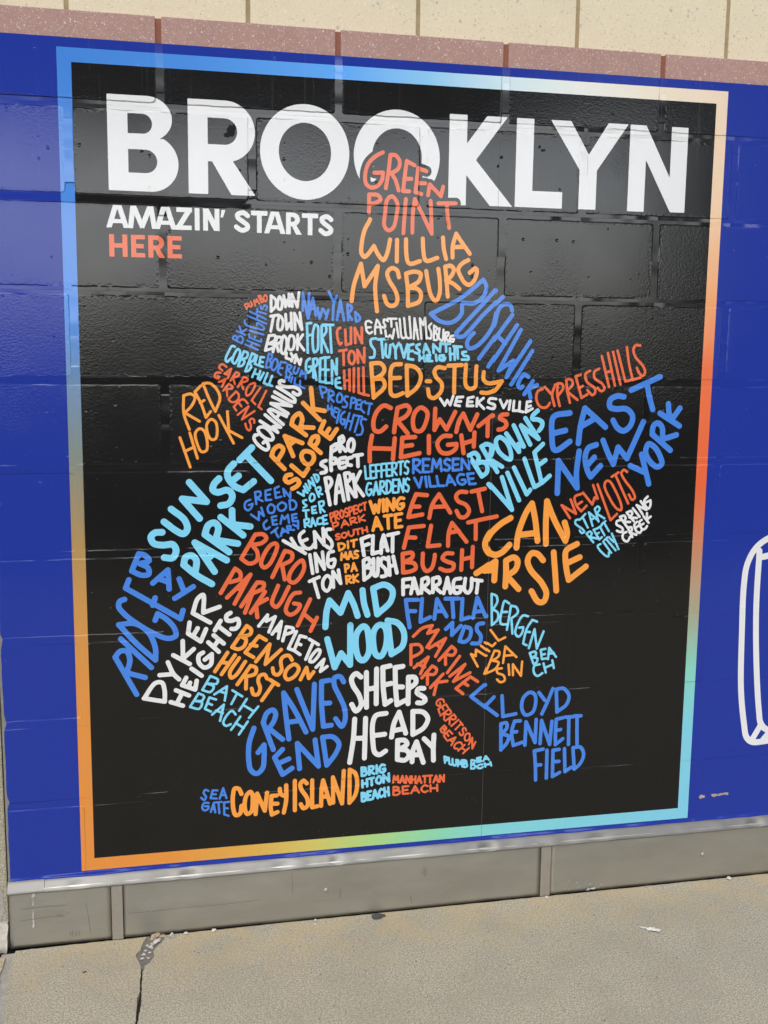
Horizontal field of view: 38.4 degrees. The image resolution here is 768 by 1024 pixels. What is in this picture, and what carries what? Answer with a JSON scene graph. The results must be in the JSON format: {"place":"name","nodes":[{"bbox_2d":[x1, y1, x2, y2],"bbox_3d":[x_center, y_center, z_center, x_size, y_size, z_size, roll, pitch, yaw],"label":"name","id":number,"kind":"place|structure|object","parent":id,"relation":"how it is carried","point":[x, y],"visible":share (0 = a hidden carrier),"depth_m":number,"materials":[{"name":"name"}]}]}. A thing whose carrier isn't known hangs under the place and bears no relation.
{"place":"outdoors","nodes":[
{"label":"outdoors","id":0,"kind":"place"},
{"bbox_2d":[0,957,5,973],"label":"pavement","id":1,"kind":"structure","parent":0,"point":[2,960],"depth_m":2.61,"materials":[{"name":"concrete"}]},
{"bbox_2d":[3,937,148,1023],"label":"pavement","id":2,"kind":"structure","parent":0,"point":[104,988],"depth_m":2.52,"materials":[{"name":"concrete"}]},
{"bbox_2d":[0,953,14,1023],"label":"joint filler","id":3,"kind":"object","parent":2,"relation":"on","point":[4,976],"visible":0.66,"depth_m":2.54,"materials":[{"name":"grey concrete"}]},
{"bbox_2d":[0,872,767,1023],"bbox_3d":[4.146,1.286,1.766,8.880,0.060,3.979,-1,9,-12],"label":"pavement","id":4,"kind":"structure","parent":0,"point":[599,957],"depth_m":2.62,"materials":[{"name":"concrete"}]},
{"bbox_2d":[0,696,9,953],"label":"concrete pier","id":5,"kind":"structure","parent":4,"relation":"on","point":[4,926],"depth_m":2.67,"materials":[{"name":"paint"}]},
{"bbox_2d":[126,934,169,973],"bbox_3d":[-0.568,1.094,2.673,0.115,0.060,0.145,-1,9,-12],"label":"joint filler","id":6,"kind":"object","parent":4,"relation":"on","point":[144,962],"visible":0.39,"depth_m":2.67,"materials":[{"name":"grey concrete"}]},
{"bbox_2d":[150,933,159,941],"bbox_3d":[-0.567,1.051,2.728,0.017,0.017,0.036,5,10,28],"label":"rubble lump","id":7,"kind":"object","parent":6,"relation":"on","point":[154,936],"visible":1,"depth_m":2.72,"materials":[{"name":"beige stone"}]},
{"bbox_2d":[371,913,382,919],"bbox_3d":[-0.017,1.038,2.834,0.029,0.009,0.024,-1,9,-13],"label":"flat pebble","id":8,"kind":"object","parent":4,"relation":"on","point":[376,916],"visible":1,"depth_m":2.83,"materials":[{"name":"grey stone"}]},
{"bbox_2d":[0,0,767,932],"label":"block wall","id":9,"kind":"structure","parent":4,"relation":"on","point":[712,40],"depth_m":2.63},
{"bbox_2d":[0,32,767,881],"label":"blue vinyl wrap","id":10,"kind":"object","parent":9,"relation":"attached to","point":[728,772],"visible":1,"depth_m":2.64,"materials":[{"name":"blue plastic"}]},
{"bbox_2d":[7,815,767,948],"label":"metal skirting","id":11,"kind":"object","parent":9,"relation":"attached to","point":[78,909],"visible":1,"depth_m":2.84,"materials":[{"name":"silver metal"}]},
{"bbox_2d":[56,46,727,870],"bbox_3d":[0.061,-0.086,2.719,1.611,1.912,0.001,-1,9,-12],"label":"vinyl mural","id":12,"kind":"object","parent":9,"relation":"attached to","point":[388,412],"visible":1,"depth_m":2.70},
{"bbox_2d":[639,926,660,932],"bbox_3d":[0.672,1.052,2.788,0.054,0.010,0.019,3,9,14],"label":"paper scrap","id":13,"kind":"object","parent":4,"relation":"on","point":[652,929],"visible":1,"depth_m":2.79,"materials":[{"name":"white paper"}]}
]}

